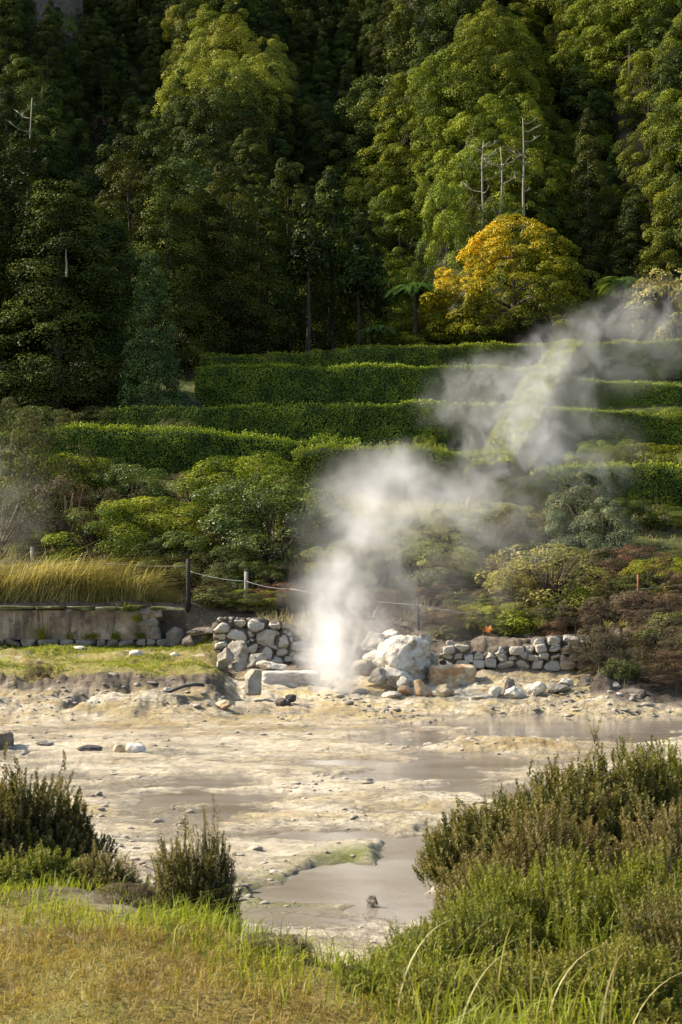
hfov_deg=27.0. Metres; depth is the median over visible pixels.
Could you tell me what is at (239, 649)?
boulder
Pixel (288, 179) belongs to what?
evergreen tree
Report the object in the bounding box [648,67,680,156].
round crowned tree
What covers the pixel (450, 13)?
evergreen tree
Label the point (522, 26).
round crowned tree
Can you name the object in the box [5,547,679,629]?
wire fence
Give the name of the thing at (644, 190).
round crowned tree
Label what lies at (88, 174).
evergreen tree
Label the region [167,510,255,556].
shrub
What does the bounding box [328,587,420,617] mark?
shrub
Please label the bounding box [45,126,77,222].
evergreen tree
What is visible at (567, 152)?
round crowned tree
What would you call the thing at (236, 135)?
evergreen tree
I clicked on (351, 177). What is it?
evergreen tree
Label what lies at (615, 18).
round crowned tree
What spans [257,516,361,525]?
shrub
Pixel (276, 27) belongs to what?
evergreen tree
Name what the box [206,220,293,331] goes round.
evergreen tree
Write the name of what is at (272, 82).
evergreen tree
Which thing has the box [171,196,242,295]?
evergreen tree
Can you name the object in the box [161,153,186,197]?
evergreen tree
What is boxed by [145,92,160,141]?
evergreen tree
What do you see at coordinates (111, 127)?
evergreen tree
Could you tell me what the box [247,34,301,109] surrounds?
evergreen tree
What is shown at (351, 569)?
shrub
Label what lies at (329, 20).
evergreen tree
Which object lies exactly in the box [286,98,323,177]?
evergreen tree
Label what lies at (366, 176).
evergreen tree
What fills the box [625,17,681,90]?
round crowned tree
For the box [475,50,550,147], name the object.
round crowned tree
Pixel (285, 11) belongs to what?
evergreen tree
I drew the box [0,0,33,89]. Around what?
evergreen tree
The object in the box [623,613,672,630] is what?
shrub
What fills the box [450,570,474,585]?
shrub
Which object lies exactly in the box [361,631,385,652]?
boulder
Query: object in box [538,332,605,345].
shrub
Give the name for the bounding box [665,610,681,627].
shrub
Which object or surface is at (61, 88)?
evergreen tree
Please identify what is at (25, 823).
heath shrub
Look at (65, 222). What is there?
evergreen tree
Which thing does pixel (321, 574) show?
shrub
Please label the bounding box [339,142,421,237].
round crowned tree
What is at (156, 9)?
evergreen tree
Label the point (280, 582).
shrub
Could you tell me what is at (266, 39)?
evergreen tree
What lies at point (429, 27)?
evergreen tree
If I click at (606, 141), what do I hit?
round crowned tree
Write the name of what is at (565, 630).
shrub
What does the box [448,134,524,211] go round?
round crowned tree
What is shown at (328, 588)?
shrub
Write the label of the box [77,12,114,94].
evergreen tree
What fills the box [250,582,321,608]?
shrub
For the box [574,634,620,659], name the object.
shrub
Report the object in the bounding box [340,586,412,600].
shrub
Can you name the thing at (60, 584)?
tall grass
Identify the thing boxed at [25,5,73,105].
evergreen tree
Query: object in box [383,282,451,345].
tree fern
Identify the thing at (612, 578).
shrub
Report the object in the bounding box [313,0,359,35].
evergreen tree
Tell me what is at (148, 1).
evergreen tree
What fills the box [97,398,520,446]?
hedge
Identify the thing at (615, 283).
tree fern
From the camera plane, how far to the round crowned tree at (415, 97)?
121.33 m
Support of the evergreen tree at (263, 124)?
on the ground at (402, 806)
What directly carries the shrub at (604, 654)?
on the ground at (402, 806)
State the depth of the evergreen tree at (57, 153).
125.03 m
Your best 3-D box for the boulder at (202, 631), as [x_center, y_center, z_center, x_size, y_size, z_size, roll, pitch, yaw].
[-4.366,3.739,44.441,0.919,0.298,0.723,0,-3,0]
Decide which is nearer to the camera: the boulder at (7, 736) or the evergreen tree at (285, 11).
the boulder at (7, 736)
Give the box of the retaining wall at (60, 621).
[0,605,185,646]
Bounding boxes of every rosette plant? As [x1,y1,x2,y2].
[461,623,468,634]
[482,625,494,635]
[533,618,543,630]
[602,620,612,631]
[616,621,627,631]
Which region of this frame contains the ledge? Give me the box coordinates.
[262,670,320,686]
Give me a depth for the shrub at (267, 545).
49.76 m
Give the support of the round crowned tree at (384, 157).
on the ground at (402, 806)
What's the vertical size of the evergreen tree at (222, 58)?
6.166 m
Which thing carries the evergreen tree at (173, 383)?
on the ground at (402, 806)
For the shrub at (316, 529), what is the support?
on the ground at (402, 806)
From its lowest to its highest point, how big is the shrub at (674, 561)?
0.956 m
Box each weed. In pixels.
[20,624,47,638]
[64,632,72,638]
[77,631,99,638]
[105,628,120,639]
[116,601,139,610]
[128,612,144,620]
[133,631,146,637]
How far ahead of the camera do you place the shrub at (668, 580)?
46.01 m
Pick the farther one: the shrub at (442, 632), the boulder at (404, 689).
the shrub at (442, 632)
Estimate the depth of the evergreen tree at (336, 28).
156.34 m
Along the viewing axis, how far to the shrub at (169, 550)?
48.77 m
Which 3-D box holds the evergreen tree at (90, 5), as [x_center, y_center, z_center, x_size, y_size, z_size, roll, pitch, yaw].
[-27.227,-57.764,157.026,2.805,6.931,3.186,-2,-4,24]
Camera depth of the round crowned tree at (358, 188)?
117.60 m
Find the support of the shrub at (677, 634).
on the ground at (402, 806)
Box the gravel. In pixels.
[0,670,681,953]
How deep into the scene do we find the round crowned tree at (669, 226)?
101.35 m
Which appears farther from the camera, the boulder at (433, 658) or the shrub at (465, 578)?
the shrub at (465, 578)
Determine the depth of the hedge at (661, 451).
61.41 m
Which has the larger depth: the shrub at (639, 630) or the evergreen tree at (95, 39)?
the evergreen tree at (95, 39)
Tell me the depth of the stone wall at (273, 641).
42.73 m
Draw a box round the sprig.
[585,713,602,743]
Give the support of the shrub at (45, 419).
on the ground at (402, 806)
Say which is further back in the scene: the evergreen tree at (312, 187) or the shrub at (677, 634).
the evergreen tree at (312, 187)
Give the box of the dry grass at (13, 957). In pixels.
[0,855,681,1023]
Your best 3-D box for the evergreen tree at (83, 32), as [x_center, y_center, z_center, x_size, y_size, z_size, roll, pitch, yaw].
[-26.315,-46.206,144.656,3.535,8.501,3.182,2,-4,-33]
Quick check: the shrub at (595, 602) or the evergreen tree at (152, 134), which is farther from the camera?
the evergreen tree at (152, 134)
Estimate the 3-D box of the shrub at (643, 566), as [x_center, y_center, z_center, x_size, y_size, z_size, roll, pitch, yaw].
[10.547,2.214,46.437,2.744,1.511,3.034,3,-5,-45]
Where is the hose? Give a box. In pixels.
[168,683,204,692]
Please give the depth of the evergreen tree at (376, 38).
142.03 m
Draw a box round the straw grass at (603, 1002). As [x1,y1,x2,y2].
[376,917,681,1023]
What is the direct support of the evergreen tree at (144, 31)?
on the ground at (402, 806)
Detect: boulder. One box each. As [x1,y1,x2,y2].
[0,731,13,748]
[20,750,29,754]
[35,740,53,745]
[73,646,86,649]
[77,744,102,750]
[113,744,126,752]
[125,743,145,752]
[129,650,143,656]
[165,626,184,646]
[181,635,194,646]
[186,627,212,635]
[215,699,231,708]
[216,647,233,668]
[228,640,248,671]
[244,668,261,695]
[245,653,266,668]
[256,660,287,670]
[275,697,290,706]
[285,694,295,701]
[297,704,309,707]
[350,658,375,676]
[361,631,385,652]
[362,650,376,659]
[367,667,387,685]
[372,635,430,685]
[382,629,401,638]
[382,691,401,697]
[385,667,413,688]
[396,676,408,686]
[397,685,412,695]
[413,659,423,671]
[414,679,432,696]
[420,632,431,641]
[427,664,476,686]
[429,652,438,664]
[436,684,453,696]
[439,658,446,664]
[446,640,455,644]
[469,695,493,700]
[489,686,501,696]
[503,679,514,691]
[504,686,526,698]
[525,681,546,695]
[546,684,570,692]
[558,678,573,686]
[577,676,593,686]
[613,681,620,687]
[619,688,645,698]
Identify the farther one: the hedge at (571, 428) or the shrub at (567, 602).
the hedge at (571, 428)
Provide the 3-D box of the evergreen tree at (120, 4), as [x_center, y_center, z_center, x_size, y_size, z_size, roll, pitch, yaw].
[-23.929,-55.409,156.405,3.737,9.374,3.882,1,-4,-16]
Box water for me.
[5,715,681,925]
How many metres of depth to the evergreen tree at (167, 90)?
130.46 m
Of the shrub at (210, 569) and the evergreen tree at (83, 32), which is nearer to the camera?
the shrub at (210, 569)
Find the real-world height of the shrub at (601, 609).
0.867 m
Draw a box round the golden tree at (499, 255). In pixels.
[392,213,629,344]
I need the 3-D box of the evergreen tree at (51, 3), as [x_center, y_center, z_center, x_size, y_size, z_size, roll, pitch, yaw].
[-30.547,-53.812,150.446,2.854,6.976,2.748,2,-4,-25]
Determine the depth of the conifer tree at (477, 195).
103.09 m
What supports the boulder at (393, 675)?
on the ground at (402, 806)
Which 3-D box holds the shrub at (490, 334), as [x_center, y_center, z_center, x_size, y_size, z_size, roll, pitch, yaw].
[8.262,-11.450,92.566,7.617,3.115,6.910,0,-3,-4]
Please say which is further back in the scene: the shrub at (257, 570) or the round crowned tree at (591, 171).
the round crowned tree at (591, 171)
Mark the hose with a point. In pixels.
(185, 686)
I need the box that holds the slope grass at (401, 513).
[0,487,681,691]
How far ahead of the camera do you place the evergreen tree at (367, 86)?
136.34 m
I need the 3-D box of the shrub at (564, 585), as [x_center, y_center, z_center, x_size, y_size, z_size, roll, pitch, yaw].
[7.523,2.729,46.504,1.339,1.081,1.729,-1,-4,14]
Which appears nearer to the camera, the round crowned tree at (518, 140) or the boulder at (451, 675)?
the boulder at (451, 675)
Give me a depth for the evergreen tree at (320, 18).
153.70 m
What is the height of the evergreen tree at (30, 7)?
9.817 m
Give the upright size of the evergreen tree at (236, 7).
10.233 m
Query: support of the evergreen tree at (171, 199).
on the ground at (402, 806)
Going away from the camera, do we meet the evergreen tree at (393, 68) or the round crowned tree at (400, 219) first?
the round crowned tree at (400, 219)
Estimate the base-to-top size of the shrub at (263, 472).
3.233 m
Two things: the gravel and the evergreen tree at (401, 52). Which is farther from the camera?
the evergreen tree at (401, 52)
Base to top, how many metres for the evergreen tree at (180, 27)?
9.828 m
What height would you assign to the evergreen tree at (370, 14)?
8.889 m
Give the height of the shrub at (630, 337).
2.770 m
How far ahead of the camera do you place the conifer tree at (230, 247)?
90.13 m
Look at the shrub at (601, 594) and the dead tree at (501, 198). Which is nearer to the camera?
the shrub at (601, 594)
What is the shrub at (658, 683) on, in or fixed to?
on the ground at (402, 806)
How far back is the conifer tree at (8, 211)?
75.86 m
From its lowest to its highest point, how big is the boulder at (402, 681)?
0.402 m
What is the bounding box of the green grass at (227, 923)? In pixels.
[0,866,681,1023]
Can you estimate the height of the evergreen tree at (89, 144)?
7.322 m
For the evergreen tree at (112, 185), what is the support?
on the ground at (402, 806)
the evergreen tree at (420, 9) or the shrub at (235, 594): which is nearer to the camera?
the shrub at (235, 594)
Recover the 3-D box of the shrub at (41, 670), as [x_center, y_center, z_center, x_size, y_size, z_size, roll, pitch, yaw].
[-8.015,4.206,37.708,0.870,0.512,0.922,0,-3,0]
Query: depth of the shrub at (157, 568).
48.22 m
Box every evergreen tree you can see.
[0,0,29,53]
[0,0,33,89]
[0,4,28,25]
[0,54,57,122]
[0,84,19,153]
[0,125,8,180]
[1,79,61,144]
[1,154,27,245]
[6,102,85,183]
[13,13,45,82]
[15,134,54,221]
[19,0,38,32]
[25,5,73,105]
[25,78,87,146]
[29,140,66,229]
[31,81,71,157]
[32,9,85,87]
[43,205,89,261]
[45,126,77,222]
[46,0,64,31]
[48,137,65,183]
[50,42,105,112]
[50,75,88,142]
[60,111,99,183]
[64,180,117,228]
[69,9,84,29]
[69,17,97,93]
[71,16,121,79]
[73,144,142,237]
[73,162,120,202]
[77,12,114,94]
[78,115,116,160]
[83,0,100,15]
[86,190,118,300]
[93,118,119,201]
[102,115,141,196]
[106,174,120,207]
[108,0,139,40]
[112,149,143,227]
[114,118,172,190]
[116,67,162,131]
[116,95,166,157]
[116,250,184,411]
[118,121,189,200]
[122,0,150,65]
[126,0,157,40]
[126,158,163,239]
[131,194,213,310]
[132,14,170,70]
[132,158,218,260]
[136,105,158,159]
[139,27,163,91]
[143,0,181,58]
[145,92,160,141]
[148,194,188,287]
[149,100,179,166]
[150,0,196,30]
[150,52,218,136]
[155,160,178,215]
[158,68,199,159]
[159,38,192,90]
[161,0,191,53]
[161,0,205,63]
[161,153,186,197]
[164,0,209,31]
[165,39,203,93]
[168,95,197,156]
[170,0,227,51]
[170,86,218,135]
[170,141,189,183]
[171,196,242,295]
[172,132,240,225]
[177,28,228,89]
[178,86,250,178]
[179,172,251,273]
[181,48,262,136]
[186,68,275,172]
[187,0,252,63]
[191,45,224,90]
[194,23,241,77]
[198,13,261,86]
[202,54,241,108]
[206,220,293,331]
[208,0,268,43]
[219,0,259,65]
[219,94,271,163]
[221,121,261,206]
[223,54,287,137]
[223,134,263,217]
[228,126,280,240]
[229,0,269,22]
[239,53,293,126]
[244,177,266,263]
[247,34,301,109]
[248,72,297,159]
[249,0,285,60]
[252,38,292,84]
[259,61,298,120]
[263,132,300,225]
[269,0,296,59]
[270,0,301,26]
[271,163,305,243]
[278,84,317,139]
[279,0,304,33]
[282,56,317,116]
[283,206,316,329]
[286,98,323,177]
[288,4,314,81]
[289,0,334,50]
[290,101,349,179]
[294,177,326,266]
[295,137,347,200]
[296,7,340,67]
[296,93,322,158]
[298,82,322,130]
[303,127,373,209]
[306,39,337,114]
[310,19,338,88]
[311,269,339,340]
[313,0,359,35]
[316,0,339,19]
[317,86,345,146]
[321,167,343,227]
[328,0,367,34]
[331,19,356,86]
[333,0,362,29]
[333,73,414,176]
[334,51,358,135]
[334,80,374,165]
[334,199,352,269]
[335,167,368,237]
[337,0,368,79]
[340,9,364,61]
[344,79,388,135]
[349,0,393,35]
[351,80,376,156]
[356,0,386,69]
[359,162,378,237]
[361,31,383,84]
[362,95,392,163]
[365,0,389,32]
[366,0,409,87]
[378,61,402,125]
[382,0,455,72]
[383,0,402,41]
[384,0,415,69]
[392,27,413,89]
[406,37,438,126]
[407,0,446,58]
[409,52,454,138]
[410,0,464,88]
[425,0,488,61]
[444,0,466,31]
[446,8,479,83]
[602,268,681,344]
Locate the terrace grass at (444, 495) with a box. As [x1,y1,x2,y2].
[0,372,681,513]
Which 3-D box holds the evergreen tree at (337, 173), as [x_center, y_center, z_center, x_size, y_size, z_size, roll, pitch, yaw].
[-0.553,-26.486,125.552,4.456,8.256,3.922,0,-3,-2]
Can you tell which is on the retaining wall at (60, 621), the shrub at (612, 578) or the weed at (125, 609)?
the weed at (125, 609)
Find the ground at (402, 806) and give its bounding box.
[0,0,681,1023]
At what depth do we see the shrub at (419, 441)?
62.91 m
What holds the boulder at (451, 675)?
on the ground at (402, 806)
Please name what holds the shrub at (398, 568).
on the ground at (402, 806)
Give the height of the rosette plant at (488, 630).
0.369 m
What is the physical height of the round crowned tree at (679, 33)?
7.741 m
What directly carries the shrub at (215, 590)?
on the ground at (402, 806)
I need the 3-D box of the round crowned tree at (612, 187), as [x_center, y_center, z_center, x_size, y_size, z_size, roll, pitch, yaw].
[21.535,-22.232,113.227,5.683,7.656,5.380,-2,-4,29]
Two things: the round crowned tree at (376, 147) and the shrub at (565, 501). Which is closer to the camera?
the shrub at (565, 501)
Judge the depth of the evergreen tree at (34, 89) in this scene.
127.34 m
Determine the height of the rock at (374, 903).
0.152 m
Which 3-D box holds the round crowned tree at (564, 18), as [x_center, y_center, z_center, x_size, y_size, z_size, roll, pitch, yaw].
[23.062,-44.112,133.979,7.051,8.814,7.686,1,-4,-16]
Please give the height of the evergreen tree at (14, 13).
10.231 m
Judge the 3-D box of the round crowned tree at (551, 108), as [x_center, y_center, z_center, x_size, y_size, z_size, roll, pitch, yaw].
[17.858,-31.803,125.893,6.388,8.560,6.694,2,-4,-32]
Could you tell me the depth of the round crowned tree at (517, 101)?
114.21 m
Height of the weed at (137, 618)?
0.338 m
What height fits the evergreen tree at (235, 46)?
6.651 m
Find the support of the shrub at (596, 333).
on the ground at (402, 806)
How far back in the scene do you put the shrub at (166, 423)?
68.28 m
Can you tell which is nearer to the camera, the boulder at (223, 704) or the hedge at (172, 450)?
the boulder at (223, 704)
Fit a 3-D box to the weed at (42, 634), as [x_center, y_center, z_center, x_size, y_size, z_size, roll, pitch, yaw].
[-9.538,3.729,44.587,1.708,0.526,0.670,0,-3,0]
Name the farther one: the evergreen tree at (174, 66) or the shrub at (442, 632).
the evergreen tree at (174, 66)
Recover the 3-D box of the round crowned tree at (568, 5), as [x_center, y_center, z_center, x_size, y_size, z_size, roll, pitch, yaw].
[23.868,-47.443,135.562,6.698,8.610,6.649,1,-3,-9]
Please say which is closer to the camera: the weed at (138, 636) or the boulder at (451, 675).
the boulder at (451, 675)
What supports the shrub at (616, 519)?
on the ground at (402, 806)
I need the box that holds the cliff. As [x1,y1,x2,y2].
[0,0,84,37]
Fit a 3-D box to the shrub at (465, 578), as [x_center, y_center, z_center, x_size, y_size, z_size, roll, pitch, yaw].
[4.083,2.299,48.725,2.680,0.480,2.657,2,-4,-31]
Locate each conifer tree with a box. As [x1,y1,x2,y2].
[0,122,45,401]
[0,129,81,390]
[0,178,137,419]
[30,203,159,409]
[77,134,179,365]
[123,164,209,377]
[153,185,252,367]
[183,161,278,355]
[213,175,306,355]
[250,157,329,356]
[284,197,335,352]
[290,166,365,352]
[310,187,358,349]
[326,206,397,350]
[331,239,387,346]
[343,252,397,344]
[410,179,480,326]
[453,158,494,280]
[526,172,575,272]
[558,108,623,329]
[594,185,666,332]
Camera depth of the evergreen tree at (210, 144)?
113.11 m
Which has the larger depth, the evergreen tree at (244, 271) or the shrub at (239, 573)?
the evergreen tree at (244, 271)
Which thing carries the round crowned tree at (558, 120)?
on the ground at (402, 806)
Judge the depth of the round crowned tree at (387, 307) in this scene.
95.75 m
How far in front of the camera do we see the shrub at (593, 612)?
44.32 m
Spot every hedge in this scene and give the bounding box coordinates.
[39,420,360,478]
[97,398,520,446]
[193,360,552,407]
[199,340,562,370]
[291,438,536,497]
[462,338,585,503]
[526,402,681,448]
[530,459,681,510]
[559,375,681,407]
[566,439,681,468]
[580,337,681,379]
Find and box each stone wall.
[212,617,315,663]
[437,634,597,670]
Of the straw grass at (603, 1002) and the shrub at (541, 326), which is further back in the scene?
the shrub at (541, 326)
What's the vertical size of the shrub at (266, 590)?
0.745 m
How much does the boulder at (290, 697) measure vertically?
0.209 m
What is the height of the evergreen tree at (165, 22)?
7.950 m
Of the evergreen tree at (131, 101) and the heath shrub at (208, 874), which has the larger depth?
the evergreen tree at (131, 101)
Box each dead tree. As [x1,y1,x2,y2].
[6,100,44,215]
[65,249,67,277]
[462,129,504,282]
[481,147,521,293]
[503,117,541,286]
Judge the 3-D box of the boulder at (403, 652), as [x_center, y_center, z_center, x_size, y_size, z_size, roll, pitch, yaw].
[1.684,4.307,40.432,1.667,1.632,1.267,3,-5,-45]
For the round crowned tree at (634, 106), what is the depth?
120.52 m
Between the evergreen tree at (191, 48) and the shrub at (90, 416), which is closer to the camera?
the shrub at (90, 416)
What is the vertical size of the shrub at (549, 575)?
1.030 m
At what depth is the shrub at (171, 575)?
48.70 m
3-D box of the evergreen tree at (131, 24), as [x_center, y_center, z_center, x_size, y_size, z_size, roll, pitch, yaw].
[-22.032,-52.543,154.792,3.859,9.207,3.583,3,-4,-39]
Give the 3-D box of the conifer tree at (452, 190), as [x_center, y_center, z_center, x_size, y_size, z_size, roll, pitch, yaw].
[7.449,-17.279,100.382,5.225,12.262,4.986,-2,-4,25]
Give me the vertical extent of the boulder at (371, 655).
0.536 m
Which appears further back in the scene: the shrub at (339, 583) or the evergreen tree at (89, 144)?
the evergreen tree at (89, 144)
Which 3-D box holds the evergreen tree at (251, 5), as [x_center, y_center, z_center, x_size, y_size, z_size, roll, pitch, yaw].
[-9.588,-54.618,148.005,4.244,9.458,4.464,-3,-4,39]
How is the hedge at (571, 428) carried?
on the ground at (402, 806)
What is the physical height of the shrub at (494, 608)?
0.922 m
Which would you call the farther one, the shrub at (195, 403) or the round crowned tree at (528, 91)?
the round crowned tree at (528, 91)
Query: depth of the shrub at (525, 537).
52.88 m
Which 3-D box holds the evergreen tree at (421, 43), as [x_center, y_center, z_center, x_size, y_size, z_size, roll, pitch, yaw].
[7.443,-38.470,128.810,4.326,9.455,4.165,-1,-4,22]
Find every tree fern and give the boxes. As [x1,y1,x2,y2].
[353,324,403,347]
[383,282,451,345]
[576,302,628,342]
[587,276,651,331]
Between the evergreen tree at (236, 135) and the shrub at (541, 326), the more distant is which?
the evergreen tree at (236, 135)
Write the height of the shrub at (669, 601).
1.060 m
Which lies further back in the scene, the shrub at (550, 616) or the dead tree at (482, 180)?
the dead tree at (482, 180)
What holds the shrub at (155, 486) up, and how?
on the ground at (402, 806)
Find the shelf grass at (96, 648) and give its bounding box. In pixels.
[0,634,222,688]
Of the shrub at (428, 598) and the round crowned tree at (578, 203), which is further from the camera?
the round crowned tree at (578, 203)
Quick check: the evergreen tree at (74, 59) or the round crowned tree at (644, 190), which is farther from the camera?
the evergreen tree at (74, 59)
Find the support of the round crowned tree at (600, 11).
on the ground at (402, 806)
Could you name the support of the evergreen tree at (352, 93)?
on the ground at (402, 806)
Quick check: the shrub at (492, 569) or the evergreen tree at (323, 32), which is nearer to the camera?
the shrub at (492, 569)
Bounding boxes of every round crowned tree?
[337,161,418,257]
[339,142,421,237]
[344,271,427,349]
[364,185,439,275]
[365,146,429,239]
[369,66,446,175]
[369,253,410,344]
[370,267,427,347]
[384,81,457,180]
[399,49,494,152]
[407,67,506,179]
[410,135,465,218]
[410,162,467,237]
[412,87,478,166]
[433,93,534,207]
[433,142,534,263]
[436,26,530,128]
[444,10,525,97]
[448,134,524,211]
[450,0,520,91]
[466,197,534,283]
[467,32,555,118]
[473,136,542,216]
[474,17,547,112]
[474,112,541,186]
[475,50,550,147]
[475,92,556,185]
[487,148,581,251]
[489,8,527,53]
[490,158,565,256]
[493,2,551,50]
[495,65,546,121]
[504,0,548,34]
[511,129,578,194]
[518,163,581,235]
[519,44,564,115]
[520,104,576,162]
[521,0,558,32]
[524,0,555,22]
[526,107,580,193]
[527,32,555,93]
[540,36,592,117]
[542,0,576,15]
[542,4,585,79]
[548,0,624,83]
[549,65,619,154]
[552,121,619,216]
[553,171,586,236]
[554,0,626,50]
[556,0,594,12]
[560,25,627,107]
[561,158,619,239]
[570,0,648,61]
[574,84,616,183]
[576,184,626,267]
[578,0,675,91]
[597,144,627,226]
[599,0,663,54]
[611,176,681,263]
[613,48,680,129]
[614,0,676,24]
[614,119,681,216]
[615,242,658,330]
[623,88,681,204]
[624,0,681,49]
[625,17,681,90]
[634,0,681,67]
[634,180,681,305]
[643,107,681,217]
[647,46,681,124]
[647,88,681,193]
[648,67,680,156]
[651,12,681,83]
[656,97,681,188]
[658,171,681,256]
[664,50,681,91]
[670,8,681,83]
[672,0,681,53]
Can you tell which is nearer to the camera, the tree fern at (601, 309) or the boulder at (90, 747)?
the boulder at (90, 747)
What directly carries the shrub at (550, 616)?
on the ground at (402, 806)
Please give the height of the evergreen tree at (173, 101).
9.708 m
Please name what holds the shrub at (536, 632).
on the ground at (402, 806)
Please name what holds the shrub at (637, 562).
on the ground at (402, 806)
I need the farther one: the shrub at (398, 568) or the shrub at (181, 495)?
the shrub at (181, 495)
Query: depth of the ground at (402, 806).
30.29 m
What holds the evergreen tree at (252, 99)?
on the ground at (402, 806)
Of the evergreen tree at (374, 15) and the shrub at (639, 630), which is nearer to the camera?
the shrub at (639, 630)
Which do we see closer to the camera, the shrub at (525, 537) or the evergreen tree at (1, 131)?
the shrub at (525, 537)
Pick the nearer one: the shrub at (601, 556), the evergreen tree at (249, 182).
the shrub at (601, 556)
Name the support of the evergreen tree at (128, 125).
on the ground at (402, 806)
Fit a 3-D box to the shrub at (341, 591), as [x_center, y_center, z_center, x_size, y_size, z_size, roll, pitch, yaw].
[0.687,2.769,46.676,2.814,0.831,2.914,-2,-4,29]
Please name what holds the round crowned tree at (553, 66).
on the ground at (402, 806)
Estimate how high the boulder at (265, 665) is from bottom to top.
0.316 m
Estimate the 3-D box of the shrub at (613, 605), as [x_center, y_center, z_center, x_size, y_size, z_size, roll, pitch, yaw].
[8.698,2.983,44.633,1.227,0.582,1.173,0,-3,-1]
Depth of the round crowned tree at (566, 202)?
105.94 m
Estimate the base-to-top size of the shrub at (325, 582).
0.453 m
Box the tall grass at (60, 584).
[0,536,289,604]
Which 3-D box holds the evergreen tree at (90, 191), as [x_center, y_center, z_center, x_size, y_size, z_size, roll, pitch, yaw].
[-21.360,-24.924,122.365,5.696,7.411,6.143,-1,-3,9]
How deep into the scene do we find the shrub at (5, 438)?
66.80 m
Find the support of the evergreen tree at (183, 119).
on the ground at (402, 806)
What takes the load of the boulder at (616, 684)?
on the ground at (402, 806)
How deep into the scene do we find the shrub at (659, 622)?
41.60 m
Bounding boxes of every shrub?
[0,396,99,532]
[0,430,41,458]
[0,448,113,512]
[0,477,64,567]
[0,740,118,869]
[0,837,113,890]
[3,406,85,443]
[5,473,132,566]
[22,661,54,677]
[27,407,89,443]
[30,504,179,571]
[35,457,141,506]
[65,405,128,428]
[71,495,225,558]
[71,838,156,898]
[74,463,183,521]
[94,882,171,906]
[98,544,185,588]
[127,529,227,586]
[129,402,174,430]
[140,471,239,512]
[146,793,244,928]
[149,418,196,431]
[150,404,188,426]
[152,421,203,432]
[157,569,198,585]
[161,393,204,409]
[164,449,316,524]
[166,477,359,565]
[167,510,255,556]
[169,544,269,590]
[191,579,230,590]
[191,581,256,595]
[191,584,239,610]
[193,583,241,593]
[195,561,228,581]
[204,590,299,611]
[212,557,292,593]
[220,588,294,609]
[223,932,334,963]
[235,567,287,585]
[237,588,283,608]
[240,562,272,579]
[249,584,311,597]
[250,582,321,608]
[253,475,345,541]
[255,561,325,591]
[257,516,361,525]
[257,576,293,591]
[271,584,319,602]
[277,598,334,610]
[289,541,380,595]
[307,581,335,592]
[313,582,377,592]
[314,584,402,608]
[316,564,350,581]
[323,566,372,575]
[325,596,357,609]
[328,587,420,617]
[334,888,536,1002]
[340,545,440,583]
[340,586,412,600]
[346,560,383,582]
[357,575,415,587]
[357,931,681,1023]
[358,331,474,349]
[358,568,421,589]
[363,320,468,346]
[364,591,412,606]
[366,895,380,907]
[369,541,485,594]
[375,578,401,586]
[376,586,416,599]
[384,564,414,578]
[385,507,518,558]
[391,833,681,953]
[393,578,425,593]
[410,584,456,606]
[412,434,454,455]
[412,734,681,897]
[416,553,514,591]
[418,310,527,346]
[420,607,497,629]
[421,608,466,627]
[422,831,501,921]
[423,623,480,639]
[427,572,495,583]
[428,502,550,551]
[428,587,467,598]
[432,603,477,616]
[432,796,629,916]
[438,588,488,607]
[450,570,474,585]
[451,307,549,342]
[453,611,531,633]
[456,592,516,608]
[457,602,526,627]
[459,587,525,606]
[460,573,503,584]
[465,599,507,610]
[465,610,496,633]
[470,542,618,607]
[472,609,541,637]
[473,476,549,518]
[474,600,536,619]
[476,570,546,609]
[487,511,566,544]
[487,559,510,580]
[497,581,556,607]
[500,297,573,332]
[503,570,571,591]
[506,608,550,633]
[512,598,577,616]
[513,572,554,589]
[521,622,567,635]
[525,604,597,632]
[526,509,584,567]
[527,602,576,625]
[527,614,569,632]
[528,606,602,619]
[534,470,632,551]
[535,620,572,636]
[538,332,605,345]
[544,594,582,615]
[549,325,632,345]
[549,571,570,594]
[551,580,589,598]
[551,600,583,624]
[557,566,590,584]
[558,497,651,558]
[560,439,626,469]
[560,632,658,670]
[561,587,604,624]
[566,592,632,602]
[566,623,639,657]
[570,588,623,604]
[571,566,618,579]
[572,595,609,629]
[573,546,638,574]
[574,566,633,584]
[574,613,605,634]
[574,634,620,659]
[575,547,612,579]
[576,604,608,626]
[577,652,607,676]
[578,634,627,659]
[587,577,660,599]
[590,598,635,621]
[593,543,673,575]
[595,498,661,528]
[597,574,654,600]
[599,574,626,586]
[599,874,681,999]
[600,658,643,683]
[603,590,648,617]
[606,600,627,613]
[608,590,662,623]
[609,787,681,890]
[611,557,681,594]
[612,734,681,812]
[618,333,681,343]
[618,557,659,568]
[619,605,651,621]
[621,607,681,628]
[622,624,680,639]
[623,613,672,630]
[624,567,671,578]
[625,569,676,596]
[628,648,681,679]
[630,626,681,652]
[632,628,679,657]
[632,666,681,689]
[633,571,681,595]
[633,620,668,640]
[634,327,656,340]
[634,330,677,339]
[634,504,681,530]
[634,652,681,671]
[639,545,681,569]
[641,406,681,428]
[642,595,681,617]
[644,570,681,592]
[644,612,681,629]
[646,589,681,606]
[648,559,674,580]
[648,592,681,614]
[652,576,681,595]
[655,626,681,649]
[655,635,681,665]
[657,632,681,664]
[661,618,681,632]
[662,546,681,568]
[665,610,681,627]
[667,631,681,655]
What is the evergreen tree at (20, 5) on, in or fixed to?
on the ground at (402, 806)
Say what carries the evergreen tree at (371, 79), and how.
on the ground at (402, 806)
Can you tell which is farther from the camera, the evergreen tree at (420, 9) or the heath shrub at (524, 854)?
the evergreen tree at (420, 9)

